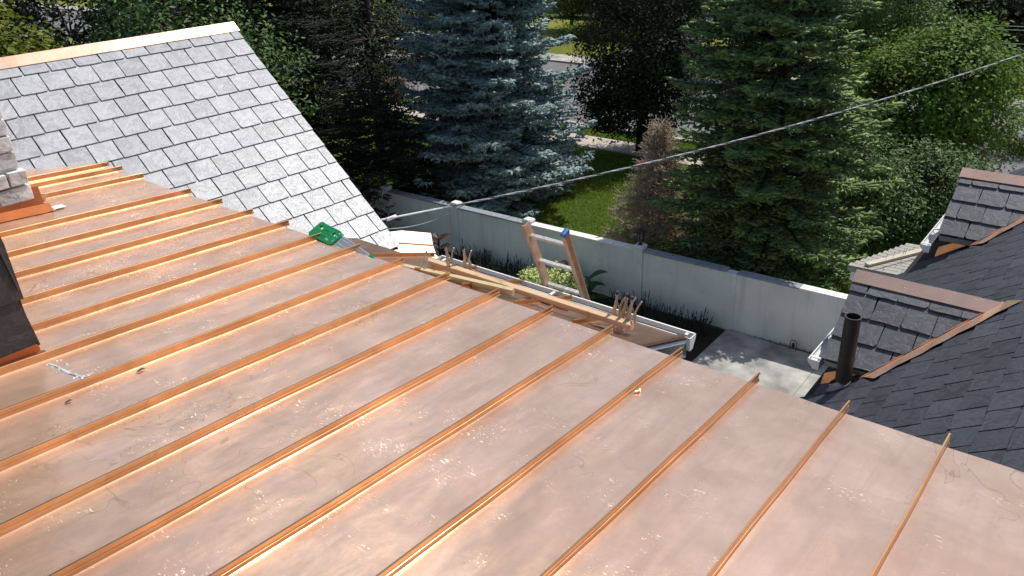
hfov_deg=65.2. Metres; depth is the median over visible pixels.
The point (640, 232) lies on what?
post lantern
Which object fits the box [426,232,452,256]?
broad leaf plant
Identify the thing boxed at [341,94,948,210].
pavement
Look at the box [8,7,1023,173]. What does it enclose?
street
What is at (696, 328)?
lavender clump
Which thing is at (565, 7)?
street tree
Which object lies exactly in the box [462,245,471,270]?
locking pliers
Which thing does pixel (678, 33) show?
driveway
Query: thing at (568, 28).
hedge
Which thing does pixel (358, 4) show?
background tree
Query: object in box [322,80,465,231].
hemlock tree
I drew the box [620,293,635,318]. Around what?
locking pliers
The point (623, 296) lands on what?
lavender clump
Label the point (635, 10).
background tree
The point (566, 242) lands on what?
extension ladder
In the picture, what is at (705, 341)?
garden bed
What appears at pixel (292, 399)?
slate and copper house
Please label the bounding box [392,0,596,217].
blue spruce
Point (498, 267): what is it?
lavender clump
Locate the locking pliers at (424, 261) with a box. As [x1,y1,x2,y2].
[423,251,430,268]
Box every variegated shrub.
[517,264,549,285]
[538,260,584,296]
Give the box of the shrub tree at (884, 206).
[822,127,950,252]
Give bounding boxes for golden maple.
[0,0,77,56]
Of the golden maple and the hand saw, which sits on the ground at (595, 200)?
the golden maple
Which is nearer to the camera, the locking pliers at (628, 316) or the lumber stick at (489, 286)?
the locking pliers at (628, 316)
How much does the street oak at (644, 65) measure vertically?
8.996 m
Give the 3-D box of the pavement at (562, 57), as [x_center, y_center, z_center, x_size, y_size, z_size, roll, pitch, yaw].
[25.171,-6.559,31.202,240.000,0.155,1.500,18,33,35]
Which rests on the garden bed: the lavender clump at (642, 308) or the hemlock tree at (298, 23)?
the lavender clump at (642, 308)
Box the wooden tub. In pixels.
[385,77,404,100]
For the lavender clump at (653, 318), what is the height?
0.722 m
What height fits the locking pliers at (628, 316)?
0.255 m
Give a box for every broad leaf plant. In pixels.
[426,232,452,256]
[554,260,575,284]
[583,270,608,299]
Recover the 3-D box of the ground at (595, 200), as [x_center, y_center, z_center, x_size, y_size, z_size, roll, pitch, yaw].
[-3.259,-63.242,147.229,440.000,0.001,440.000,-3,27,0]
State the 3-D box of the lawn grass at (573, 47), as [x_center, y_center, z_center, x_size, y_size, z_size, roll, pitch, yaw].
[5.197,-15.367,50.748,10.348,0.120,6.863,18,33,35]
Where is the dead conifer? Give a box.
[599,114,701,257]
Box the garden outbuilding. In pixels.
[847,243,920,280]
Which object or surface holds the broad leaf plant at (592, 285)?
on the garden bed
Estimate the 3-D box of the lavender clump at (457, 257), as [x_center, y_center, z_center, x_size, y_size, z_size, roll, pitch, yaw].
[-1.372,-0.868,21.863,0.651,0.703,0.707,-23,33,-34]
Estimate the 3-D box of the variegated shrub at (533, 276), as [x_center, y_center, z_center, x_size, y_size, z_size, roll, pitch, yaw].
[0.449,-0.150,19.935,1.172,0.908,1.134,-3,27,0]
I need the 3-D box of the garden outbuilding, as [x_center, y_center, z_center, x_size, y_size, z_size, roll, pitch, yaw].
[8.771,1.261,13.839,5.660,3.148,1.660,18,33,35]
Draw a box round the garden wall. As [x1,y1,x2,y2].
[351,179,847,352]
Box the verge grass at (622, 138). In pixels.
[383,96,784,161]
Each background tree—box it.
[0,0,75,51]
[0,0,234,55]
[220,0,435,76]
[374,0,559,59]
[578,0,721,30]
[671,0,890,46]
[870,0,1023,62]
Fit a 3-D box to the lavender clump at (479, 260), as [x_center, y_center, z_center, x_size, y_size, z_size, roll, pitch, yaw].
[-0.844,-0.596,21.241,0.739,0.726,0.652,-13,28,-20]
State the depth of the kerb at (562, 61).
46.41 m
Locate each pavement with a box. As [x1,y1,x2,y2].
[0,0,1023,107]
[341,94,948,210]
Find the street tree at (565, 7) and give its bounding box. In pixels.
[547,0,599,26]
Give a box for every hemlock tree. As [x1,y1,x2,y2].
[107,0,330,141]
[169,0,389,184]
[252,0,368,142]
[295,0,436,161]
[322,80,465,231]
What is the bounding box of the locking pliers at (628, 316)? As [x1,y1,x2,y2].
[626,296,641,329]
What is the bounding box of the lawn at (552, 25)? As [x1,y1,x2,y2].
[36,0,1023,99]
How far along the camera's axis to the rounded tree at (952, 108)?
24.11 m
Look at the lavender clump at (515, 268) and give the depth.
21.01 m
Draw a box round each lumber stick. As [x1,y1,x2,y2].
[401,264,514,295]
[428,257,633,329]
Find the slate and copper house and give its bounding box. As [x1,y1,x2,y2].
[0,21,1023,575]
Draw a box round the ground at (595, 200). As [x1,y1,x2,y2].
[17,0,1022,353]
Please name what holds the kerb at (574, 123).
on the ground at (595, 200)
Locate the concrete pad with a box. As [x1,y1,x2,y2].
[692,329,827,396]
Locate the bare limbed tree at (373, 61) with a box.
[300,0,451,152]
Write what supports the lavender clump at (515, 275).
on the garden bed
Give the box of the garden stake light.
[789,340,796,350]
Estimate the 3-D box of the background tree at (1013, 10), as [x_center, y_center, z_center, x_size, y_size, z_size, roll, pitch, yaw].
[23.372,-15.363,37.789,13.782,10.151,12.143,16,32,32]
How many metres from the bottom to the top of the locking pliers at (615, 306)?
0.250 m
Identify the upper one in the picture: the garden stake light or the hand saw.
the hand saw
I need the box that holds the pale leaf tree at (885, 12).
[771,0,965,99]
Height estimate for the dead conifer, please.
4.124 m
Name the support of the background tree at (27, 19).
on the ground at (595, 200)
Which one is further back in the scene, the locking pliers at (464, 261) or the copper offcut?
the locking pliers at (464, 261)
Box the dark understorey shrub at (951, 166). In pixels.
[831,126,1018,238]
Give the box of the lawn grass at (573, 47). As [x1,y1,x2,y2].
[539,33,673,58]
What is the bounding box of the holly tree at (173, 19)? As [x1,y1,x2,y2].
[74,0,333,145]
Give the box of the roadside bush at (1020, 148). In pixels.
[978,100,1023,157]
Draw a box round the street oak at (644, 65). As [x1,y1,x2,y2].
[563,0,726,152]
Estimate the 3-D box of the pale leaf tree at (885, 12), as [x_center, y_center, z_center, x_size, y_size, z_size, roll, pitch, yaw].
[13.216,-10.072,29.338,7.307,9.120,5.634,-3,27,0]
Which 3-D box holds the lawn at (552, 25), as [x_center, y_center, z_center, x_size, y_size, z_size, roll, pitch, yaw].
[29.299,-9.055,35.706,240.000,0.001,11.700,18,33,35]
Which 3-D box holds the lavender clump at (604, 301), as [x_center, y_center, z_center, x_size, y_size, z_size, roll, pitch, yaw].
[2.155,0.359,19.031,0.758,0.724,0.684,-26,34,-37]
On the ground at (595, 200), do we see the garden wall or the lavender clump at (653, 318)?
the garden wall
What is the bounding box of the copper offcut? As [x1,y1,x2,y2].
[592,323,624,333]
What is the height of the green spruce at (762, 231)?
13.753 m
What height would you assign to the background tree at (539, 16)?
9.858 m
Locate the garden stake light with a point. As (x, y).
(793, 345)
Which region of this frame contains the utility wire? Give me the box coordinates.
[841,16,1023,26]
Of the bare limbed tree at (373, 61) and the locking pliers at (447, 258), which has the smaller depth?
the locking pliers at (447, 258)
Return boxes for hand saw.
[309,222,377,259]
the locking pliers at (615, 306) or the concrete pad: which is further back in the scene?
the concrete pad
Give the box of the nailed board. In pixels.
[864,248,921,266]
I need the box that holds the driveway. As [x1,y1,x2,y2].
[616,14,719,57]
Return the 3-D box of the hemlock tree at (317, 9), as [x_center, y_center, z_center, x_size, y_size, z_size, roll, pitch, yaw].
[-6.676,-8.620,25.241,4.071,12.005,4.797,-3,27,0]
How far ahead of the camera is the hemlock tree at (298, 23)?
23.36 m
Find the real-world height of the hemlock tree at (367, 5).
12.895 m
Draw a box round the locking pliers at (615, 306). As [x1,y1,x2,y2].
[612,291,625,317]
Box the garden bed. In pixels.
[438,250,723,361]
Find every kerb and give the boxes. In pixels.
[16,35,759,153]
[41,6,1023,111]
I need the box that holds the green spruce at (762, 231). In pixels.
[644,0,906,292]
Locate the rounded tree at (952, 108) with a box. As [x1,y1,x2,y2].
[843,2,1023,192]
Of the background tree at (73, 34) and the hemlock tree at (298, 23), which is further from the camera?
the background tree at (73, 34)
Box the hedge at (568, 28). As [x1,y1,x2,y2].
[555,17,656,42]
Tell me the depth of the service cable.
11.84 m
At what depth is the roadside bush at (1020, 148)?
28.03 m
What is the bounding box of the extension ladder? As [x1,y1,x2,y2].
[522,220,589,299]
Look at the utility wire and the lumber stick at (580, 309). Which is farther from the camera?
the utility wire
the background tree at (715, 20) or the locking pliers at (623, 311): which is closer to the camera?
the locking pliers at (623, 311)
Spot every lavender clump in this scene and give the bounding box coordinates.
[451,239,470,262]
[464,244,491,267]
[466,255,493,270]
[486,251,512,275]
[501,253,528,276]
[502,264,524,279]
[590,288,619,306]
[610,290,639,313]
[629,290,661,316]
[639,301,667,323]
[658,304,690,328]
[677,307,712,336]
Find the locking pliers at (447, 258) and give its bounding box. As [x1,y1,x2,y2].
[444,243,455,272]
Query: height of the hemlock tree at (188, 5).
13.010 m
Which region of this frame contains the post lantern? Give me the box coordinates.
[636,228,645,244]
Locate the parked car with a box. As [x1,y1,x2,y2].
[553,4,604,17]
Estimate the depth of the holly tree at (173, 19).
16.63 m
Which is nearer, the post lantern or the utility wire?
the post lantern
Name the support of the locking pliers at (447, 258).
on the lumber stick at (580, 309)
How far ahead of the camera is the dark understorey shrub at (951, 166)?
22.10 m
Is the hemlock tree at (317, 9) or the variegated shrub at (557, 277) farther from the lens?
the hemlock tree at (317, 9)
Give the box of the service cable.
[381,53,1023,228]
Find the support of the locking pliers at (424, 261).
on the lumber stick at (489, 286)

